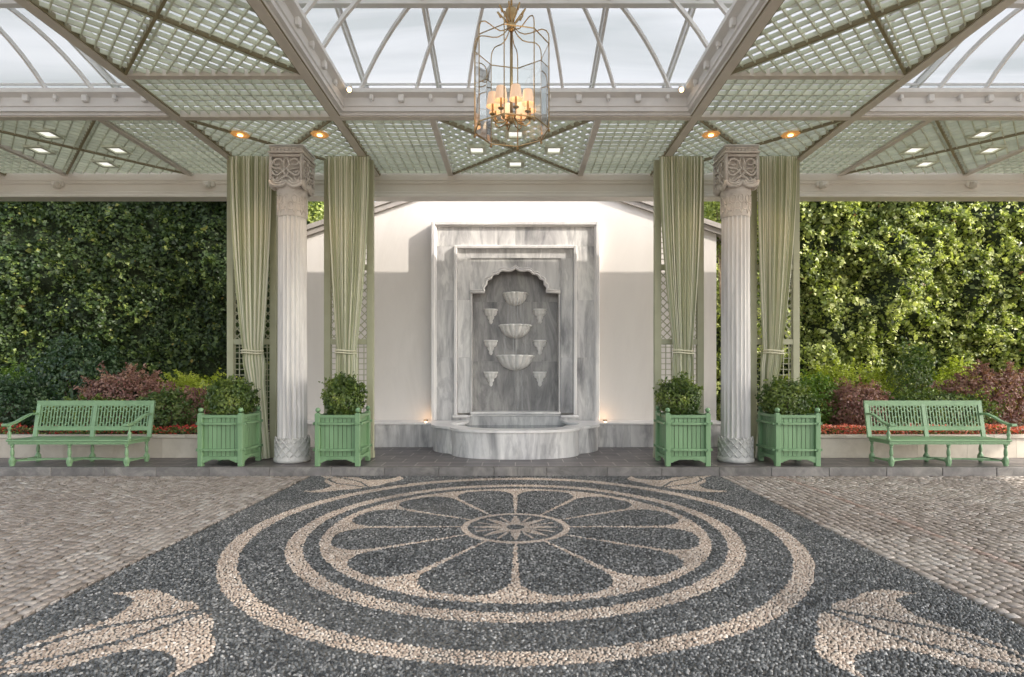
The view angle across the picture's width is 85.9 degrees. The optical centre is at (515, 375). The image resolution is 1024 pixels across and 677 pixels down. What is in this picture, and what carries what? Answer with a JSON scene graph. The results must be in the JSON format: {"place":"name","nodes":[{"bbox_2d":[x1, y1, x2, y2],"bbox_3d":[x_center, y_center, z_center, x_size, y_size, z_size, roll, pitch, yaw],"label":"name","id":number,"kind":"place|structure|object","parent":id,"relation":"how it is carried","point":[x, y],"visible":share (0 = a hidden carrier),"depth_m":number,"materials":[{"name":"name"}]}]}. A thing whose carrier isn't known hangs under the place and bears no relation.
{"place":"outdoors","nodes":[
{"label":"outdoors","id":0,"kind":"place"},
{"bbox_2d":[0,475,1023,676],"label":"pebble mosaic pavement","id":1,"kind":"structure","parent":0,"point":[449,488],"depth_m":4.31,"materials":[{"name":"grey stone"}]},
{"bbox_2d":[0,447,1023,465],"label":"pavement","id":2,"kind":"structure","parent":0,"point":[429,456],"depth_m":9.97,"materials":[{"name":"stone"}]},
{"bbox_2d":[1,400,155,465],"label":"park bench","id":3,"kind":"object","parent":2,"relation":"on","point":[92,439],"visible":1,"depth_m":9.95,"materials":[{"name":"green paint"}]},
{"bbox_2d":[0,432,269,457],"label":"stone wall","id":4,"kind":"structure","parent":2,"relation":"on","point":[172,445],"depth_m":10.38,"materials":[{"name":"beige stone"}]},
{"bbox_2d":[196,406,262,465],"bbox_3d":[-5.050,1.058,9.760,0.842,1.004,0.792,0,0,0],"label":"wooden planter","id":5,"kind":"object","parent":2,"relation":"on","point":[237,438],"visible":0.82,"depth_m":9.45,"materials":[{"name":"green paint"}]},
{"bbox_2d":[197,374,260,414],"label":"potted shrub","id":6,"kind":"object","parent":5,"relation":"on","point":[237,395],"visible":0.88,"depth_m":9.60,"materials":[{"name":"green plant"}]},
{"bbox_2d":[227,160,277,457],"bbox_3d":[-4.975,-1.265,10.420,0.950,5.650,0.120,0,0,0],"label":"trellis screen","id":7,"kind":"object","parent":2,"relation":"on","point":[233,341],"visible":0.33,"depth_m":10.37,"materials":[{"name":"wood"}]},
{"bbox_2d":[268,144,315,463],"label":"carved column","id":8,"kind":"structure","parent":2,"relation":"on","point":[291,181],"depth_m":9.80,"materials":[{"name":"stone"}]},
{"bbox_2d":[0,0,1023,200],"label":"entrance canopy","id":9,"kind":"object","parent":8,"relation":"on","point":[172,95],"visible":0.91,"depth_m":8.61,"materials":[{"name":"beige paint"}]},
{"bbox_2d":[22,144,56,154],"bbox_3d":[-8.635,-4.105,10.000,0.340,0.060,0.340,0,0,0],"label":"ceiling light","id":10,"kind":"object","parent":9,"relation":"attached to","point":[40,149],"visible":1,"depth_m":9.98,"materials":[{"name":"white paint"}]},
{"bbox_2d":[29,127,65,138],"bbox_3d":[-7.935,-4.105,9.340,0.340,0.060,0.340,0,0,0],"label":"ceiling light","id":11,"kind":"object","parent":9,"relation":"attached to","point":[46,133],"visible":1,"depth_m":9.32,"materials":[{"name":"white paint"}]},
{"bbox_2d":[90,158,120,167],"bbox_3d":[-7.935,-4.105,10.660,0.340,0.060,0.340,0,0,0],"label":"ceiling light","id":12,"kind":"object","parent":9,"relation":"attached to","point":[104,163],"visible":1,"depth_m":10.64,"materials":[{"name":"white paint"}]},
{"bbox_2d":[101,144,132,154],"bbox_3d":[-7.235,-4.105,10.000,0.340,0.060,0.340,0,0,0],"label":"ceiling light","id":13,"kind":"object","parent":9,"relation":"attached to","point":[118,149],"visible":1,"depth_m":9.98,"materials":[{"name":"white paint"}]},
{"bbox_2d":[230,131,249,137],"bbox_3d":[-4.670,-4.087,9.340,0.277,0.062,0.277,0,0,0],"label":"downlight","id":14,"kind":"object","parent":9,"relation":"attached to","point":[239,134],"visible":1,"depth_m":9.32,"materials":[{"name":"brown"}]},
{"bbox_2d":[228,156,271,458],"bbox_3d":[-4.922,-1.268,10.190,0.854,5.616,0.198,0,0,0],"label":"curtain","id":15,"kind":"object","parent":9,"relation":"hanging from","point":[250,195],"visible":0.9,"depth_m":10.17,"materials":[{"name":"fabric"}]},
{"bbox_2d":[310,131,328,137],"bbox_3d":[-3.320,-4.087,9.340,0.277,0.062,0.277,0,0,0],"label":"downlight","id":16,"kind":"object","parent":9,"relation":"attached to","point":[319,134],"visible":1,"depth_m":9.32,"materials":[{"name":"brown"}]},
{"bbox_2d":[325,155,370,404],"bbox_3d":[-3.112,-1.268,10.190,0.854,5.616,0.198,0,0,0],"label":"curtain","id":17,"kind":"object","parent":9,"relation":"hanging from","point":[348,188],"visible":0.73,"depth_m":10.18,"materials":[{"name":"fabric"}]},
{"bbox_2d":[346,84,352,92],"bbox_3d":[-2.520,-4.368,8.381,0.088,0.153,0.116,0,0,0],"label":"skylight spotlight","id":18,"kind":"object","parent":9,"relation":"attached to","point":[349,89],"visible":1,"depth_m":8.35,"materials":[{"name":"beige paint"}]},
{"bbox_2d":[467,144,486,154],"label":"ceiling light","id":19,"kind":"object","parent":9,"relation":"attached to","point":[477,149],"visible":1,"depth_m":10.00,"materials":[{"name":"white paint"}]},
{"bbox_2d":[473,0,549,150],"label":"hanging lantern","id":20,"kind":"object","parent":9,"relation":"hanging from","point":[489,103],"visible":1,"depth_m":6.21,"materials":[{"name":"gold metal"}]},
{"bbox_2d":[506,158,523,167],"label":"ceiling light","id":21,"kind":"object","parent":9,"relation":"attached to","point":[515,163],"visible":1,"depth_m":10.60,"materials":[{"name":"white paint"}]},
{"bbox_2d":[505,127,525,138],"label":"ceiling light","id":22,"kind":"object","parent":9,"relation":"attached to","point":[511,133],"visible":0.93,"depth_m":9.32,"materials":[{"name":"white paint"}]},
{"bbox_2d":[544,144,563,154],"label":"ceiling light","id":23,"kind":"object","parent":9,"relation":"attached to","point":[552,149],"visible":1,"depth_m":10.00,"materials":[{"name":"white paint"}]},
{"bbox_2d":[658,156,703,406],"bbox_3d":[3.080,-1.268,10.190,0.838,5.616,0.198,0,0,0],"label":"curtain","id":24,"kind":"object","parent":9,"relation":"hanging from","point":[681,191],"visible":0.72,"depth_m":10.18,"materials":[{"name":"fabric"}]},
{"bbox_2d":[678,84,683,92],"bbox_3d":[2.520,-4.368,8.381,0.088,0.153,0.116,0,0,0],"label":"skylight spotlight","id":25,"kind":"object","parent":9,"relation":"attached to","point":[680,88],"visible":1,"depth_m":8.35,"materials":[{"name":"beige paint"}]},
{"bbox_2d":[702,131,719,137],"bbox_3d":[3.320,-4.087,9.340,0.277,0.062,0.277,0,0,0],"label":"downlight","id":26,"kind":"object","parent":9,"relation":"attached to","point":[711,134],"visible":1,"depth_m":9.32,"materials":[{"name":"brown"}]},
{"bbox_2d":[754,155,798,457],"bbox_3d":[4.861,-1.268,10.190,0.816,5.616,0.198,0,0,0],"label":"curtain","id":27,"kind":"object","parent":9,"relation":"hanging from","point":[777,186],"visible":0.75,"depth_m":10.19,"materials":[{"name":"fabric"}]},
{"bbox_2d":[781,131,799,137],"bbox_3d":[4.670,-4.087,9.340,0.277,0.062,0.277,0,0,0],"label":"downlight","id":28,"kind":"object","parent":9,"relation":"attached to","point":[790,134],"visible":1,"depth_m":9.32,"materials":[{"name":"brown"}]},
{"bbox_2d":[898,144,929,154],"bbox_3d":[7.235,-4.105,10.000,0.340,0.060,0.340,0,0,0],"label":"ceiling light","id":29,"kind":"object","parent":9,"relation":"attached to","point":[911,149],"visible":1,"depth_m":9.98,"materials":[{"name":"white paint"}]},
{"bbox_2d":[910,158,940,167],"bbox_3d":[7.935,-4.105,10.660,0.340,0.060,0.340,0,0,0],"label":"ceiling light","id":30,"kind":"object","parent":9,"relation":"attached to","point":[925,163],"visible":1,"depth_m":10.63,"materials":[{"name":"white paint"}]},
{"bbox_2d":[965,127,1001,138],"bbox_3d":[7.935,-4.105,9.340,0.340,0.060,0.340,0,0,0],"label":"ceiling light","id":31,"kind":"object","parent":9,"relation":"attached to","point":[983,133],"visible":1,"depth_m":9.32,"materials":[{"name":"white paint"}]},
{"bbox_2d":[974,144,1007,154],"bbox_3d":[8.635,-4.105,10.000,0.340,0.060,0.340,0,0,0],"label":"ceiling light","id":32,"kind":"object","parent":9,"relation":"attached to","point":[989,149],"visible":1,"depth_m":9.98,"materials":[{"name":"white paint"}]},
{"bbox_2d":[313,406,371,465],"bbox_3d":[-3.045,1.058,9.760,0.842,1.004,0.792,0,0,0],"label":"wooden planter","id":33,"kind":"object","parent":2,"relation":"on","point":[343,437],"visible":0.88,"depth_m":9.45,"materials":[{"name":"green paint"}]},
{"bbox_2d":[318,371,367,414],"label":"potted shrub","id":34,"kind":"object","parent":33,"relation":"on","point":[349,387],"visible":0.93,"depth_m":9.56,"materials":[{"name":"green plant"}]},
{"bbox_2d":[324,160,374,457],"bbox_3d":[-3.145,-1.265,10.420,0.950,5.650,0.120,0,0,0],"label":"trellis screen","id":35,"kind":"object","parent":2,"relation":"on","point":[330,341],"visible":0.27,"depth_m":10.37,"materials":[{"name":"wood"}]},
{"bbox_2d":[431,221,599,459],"bbox_3d":[0.000,-0.955,11.501,3.800,5.030,2.758,0,0,0],"label":"wall fountain","id":36,"kind":"object","parent":2,"relation":"on","point":[515,339],"depth_m":12.47,"materials":[{"name":"stone"}]},
{"bbox_2d":[653,160,703,457],"bbox_3d":[3.090,-1.265,10.420,0.950,5.650,0.120,0,0,0],"label":"trellis screen","id":37,"kind":"object","parent":2,"relation":"on","point":[658,340],"visible":0.39,"depth_m":10.37,"materials":[{"name":"wood"}]},
{"bbox_2d":[653,406,712,465],"bbox_3d":[2.955,1.058,9.760,0.842,1.004,0.792,0,0,0],"label":"wooden planter","id":38,"kind":"object","parent":2,"relation":"on","point":[682,437],"visible":0.88,"depth_m":9.45,"materials":[{"name":"green paint"}]},
{"bbox_2d":[653,371,703,415],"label":"potted shrub","id":39,"kind":"object","parent":38,"relation":"on","point":[668,392],"visible":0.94,"depth_m":9.57,"materials":[{"name":"green plant"}]},
{"bbox_2d":[750,160,799,456],"bbox_3d":[4.895,-1.265,10.420,0.950,5.650,0.120,0,0,0],"label":"trellis screen","id":40,"kind":"object","parent":2,"relation":"on","point":[793,341],"visible":0.35,"depth_m":10.37,"materials":[{"name":"wood"}]},
{"bbox_2d":[756,406,821,465],"bbox_3d":[4.835,1.058,9.760,0.842,1.004,0.792,0,0,0],"label":"wooden planter","id":41,"kind":"object","parent":2,"relation":"on","point":[781,438],"visible":0.85,"depth_m":9.45,"materials":[{"name":"green paint"}]},
{"bbox_2d":[754,375,817,414],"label":"potted shrub","id":42,"kind":"object","parent":41,"relation":"on","point":[772,395],"visible":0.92,"depth_m":9.57,"materials":[{"name":"green plant"}]},
{"bbox_2d":[769,434,1023,457],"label":"stone wall","id":43,"kind":"structure","parent":2,"relation":"on","point":[845,445],"depth_m":10.38,"materials":[{"name":"beige stone"}]},
{"bbox_2d":[863,400,1016,465],"bbox_3d":[7.423,1.011,9.688,2.155,1.098,0.740,0,0,0],"label":"park bench","id":44,"kind":"object","parent":2,"relation":"on","point":[926,439],"visible":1,"depth_m":9.95,"materials":[{"name":"green paint"}]},
{"bbox_2d":[0,478,1023,626],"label":"road","id":45,"kind":"structure","parent":0,"point":[298,482],"depth_m":5.16,"materials":[{"name":"grey stone"}]},
{"bbox_2d":[0,476,309,629],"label":"road setts","id":46,"kind":"structure","parent":45,"relation":"attached to","point":[94,512],"depth_m":6.43,"materials":[{"name":"stone"}]},
{"bbox_2d":[721,475,1023,625],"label":"road setts","id":47,"kind":"structure","parent":45,"relation":"attached to","point":[946,532],"depth_m":6.47,"materials":[{"name":"stone"}]},
{"bbox_2d":[1,420,1023,433],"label":"soil","id":48,"kind":"structure","parent":0,"point":[269,428],"depth_m":12.45,"materials":[{"name":"brown soil"}]},
{"bbox_2d":[0,372,52,430],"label":"leafy shrub","id":49,"kind":"object","parent":48,"relation":"on","point":[22,392],"visible":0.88,"depth_m":11.75,"materials":[{"name":"green plant"}]},
{"bbox_2d":[0,361,81,424],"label":"hedge shrub","id":50,"kind":"object","parent":48,"relation":"on","point":[3,371],"visible":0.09,"depth_m":13.19,"materials":[{"name":"green plant"}]},
{"bbox_2d":[13,331,137,425],"bbox_3d":[-10.015,0.148,12.570,2.596,2.307,1.230,0,0,0],"label":"leafy shrub","id":51,"kind":"object","parent":48,"relation":"on","point":[72,350],"visible":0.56,"depth_m":12.37,"materials":[{"name":"green plant"}]},
{"bbox_2d":[0,423,196,433],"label":"flower row","id":52,"kind":"object","parent":48,"relation":"on","point":[18,428],"visible":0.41,"depth_m":10.71,"materials":[{"name":"red plant"}]},
{"bbox_2d":[33,393,168,433],"bbox_3d":[-8.663,0.823,11.480,2.720,0.915,0.943,0,0,0],"label":"leafy shrub","id":53,"kind":"object","parent":48,"relation":"on","point":[84,398],"visible":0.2,"depth_m":11.28,"materials":[{"name":"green plant"}]},
{"bbox_2d":[73,361,188,430],"bbox_3d":[-8.456,0.481,12.055,2.620,1.591,1.177,0,0,0],"label":"purple shrub","id":54,"kind":"object","parent":48,"relation":"on","point":[92,390],"visible":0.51,"depth_m":11.80,"materials":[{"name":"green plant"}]},
{"bbox_2d":[0,201,323,418],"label":"climber covered wall","id":55,"kind":"structure","parent":48,"relation":"on","point":[140,283],"depth_m":14.43,"materials":[{"name":"green plant"}]},
{"bbox_2d":[129,384,203,433],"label":"variegated shrub","id":56,"kind":"object","parent":48,"relation":"on","point":[163,398],"visible":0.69,"depth_m":11.22,"materials":[{"name":"green plant"}]},
{"bbox_2d":[170,385,211,431],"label":"purple shrub","id":57,"kind":"object","parent":48,"relation":"on","point":[193,390],"visible":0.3,"depth_m":11.47,"materials":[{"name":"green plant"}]},
{"bbox_2d":[142,367,248,421],"bbox_3d":[-7.366,0.545,12.887,2.774,1.468,1.114,0,0,0],"label":"hedge shrub","id":58,"kind":"object","parent":48,"relation":"on","point":[181,382],"visible":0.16,"depth_m":12.81,"materials":[{"name":"green plant"}]},
{"bbox_2d":[780,367,843,424],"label":"hedge shrub","id":59,"kind":"object","parent":48,"relation":"on","point":[828,388],"visible":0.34,"depth_m":11.63,"materials":[{"name":"green plant"}]},
{"bbox_2d":[782,357,913,423],"bbox_3d":[8.269,0.418,13.717,3.369,1.726,1.170,0,0,0],"label":"hedge shrub","id":60,"kind":"object","parent":48,"relation":"on","point":[837,375],"visible":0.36,"depth_m":13.53,"materials":[{"name":"green plant"}]},
{"bbox_2d":[820,374,894,432],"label":"purple shrub","id":61,"kind":"object","parent":48,"relation":"on","point":[849,401],"visible":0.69,"depth_m":11.39,"materials":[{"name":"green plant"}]},
{"bbox_2d":[704,201,1023,421],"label":"climber covered wall","id":62,"kind":"structure","parent":48,"relation":"on","point":[944,280],"depth_m":14.12,"materials":[{"name":"green plant"}]},
{"bbox_2d":[882,336,942,422],"bbox_3d":[9.509,0.172,13.218,1.155,2.233,1.115,0,0,18],"label":"leafy shrub","id":63,"kind":"object","parent":48,"relation":"on","point":[915,357],"visible":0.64,"depth_m":13.04,"materials":[{"name":"green plant"}]},
{"bbox_2d":[821,423,1023,433],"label":"flower row","id":64,"kind":"object","parent":48,"relation":"on","point":[859,429],"visible":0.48,"depth_m":10.67,"materials":[{"name":"red plant"}]},
{"bbox_2d":[845,386,1004,433],"bbox_3d":[8.734,0.741,11.607,3.358,1.059,0.923,0,0,4],"label":"leafy shrub","id":65,"kind":"object","parent":48,"relation":"on","point":[954,396],"visible":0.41,"depth_m":11.46,"materials":[{"name":"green plant"}]},
{"bbox_2d":[918,355,1001,422],"bbox_3d":[10.962,0.389,13.581,2.072,1.788,1.148,0,0,0],"label":"hedge shrub","id":66,"kind":"object","parent":48,"relation":"on","point":[953,369],"visible":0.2,"depth_m":13.52,"materials":[{"name":"green plant"}]},
{"bbox_2d":[929,359,1023,431],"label":"purple shrub","id":67,"kind":"object","parent":48,"relation":"on","point":[1015,380],"visible":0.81,"depth_m":11.79,"materials":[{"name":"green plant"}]},
{"bbox_2d":[989,365,1023,416],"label":"hedge shrub","id":68,"kind":"object","parent":48,"relation":"on","point":[1008,396],"visible":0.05,"depth_m":13.77,"materials":[{"name":"green plant"}]},
{"bbox_2d":[712,144,759,463],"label":"carved column","id":69,"kind":"structure","parent":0,"point":[735,182],"depth_m":9.80,"materials":[{"name":"stone"}]},
{"label":"ground","id":70,"kind":"structure","parent":0,"visible":0},
{"bbox_2d":[0,466,1023,476],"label":"kerb","id":71,"kind":"structure","parent":70,"relation":"on","point":[725,471],"depth_m":9.30,"materials":[{"name":"stone"}]},
{"bbox_2d":[307,201,720,446],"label":"gabled garden wall","id":72,"kind":"structure","parent":70,"relation":"on","point":[402,320],"depth_m":12.60,"materials":[{"name":"white paint"}]},
{"bbox_2d":[307,201,323,223],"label":"climbing foliage","id":73,"kind":"object","parent":72,"relation":"attached to","point":[317,211],"visible":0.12,"depth_m":12.77,"materials":[{"name":"green plant"}]},
{"bbox_2d":[704,201,720,308],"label":"climbing foliage","id":74,"kind":"object","parent":72,"relation":"attached to","point":[710,211],"visible":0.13,"depth_m":12.88,"materials":[{"name":"green plant"}]}
]}

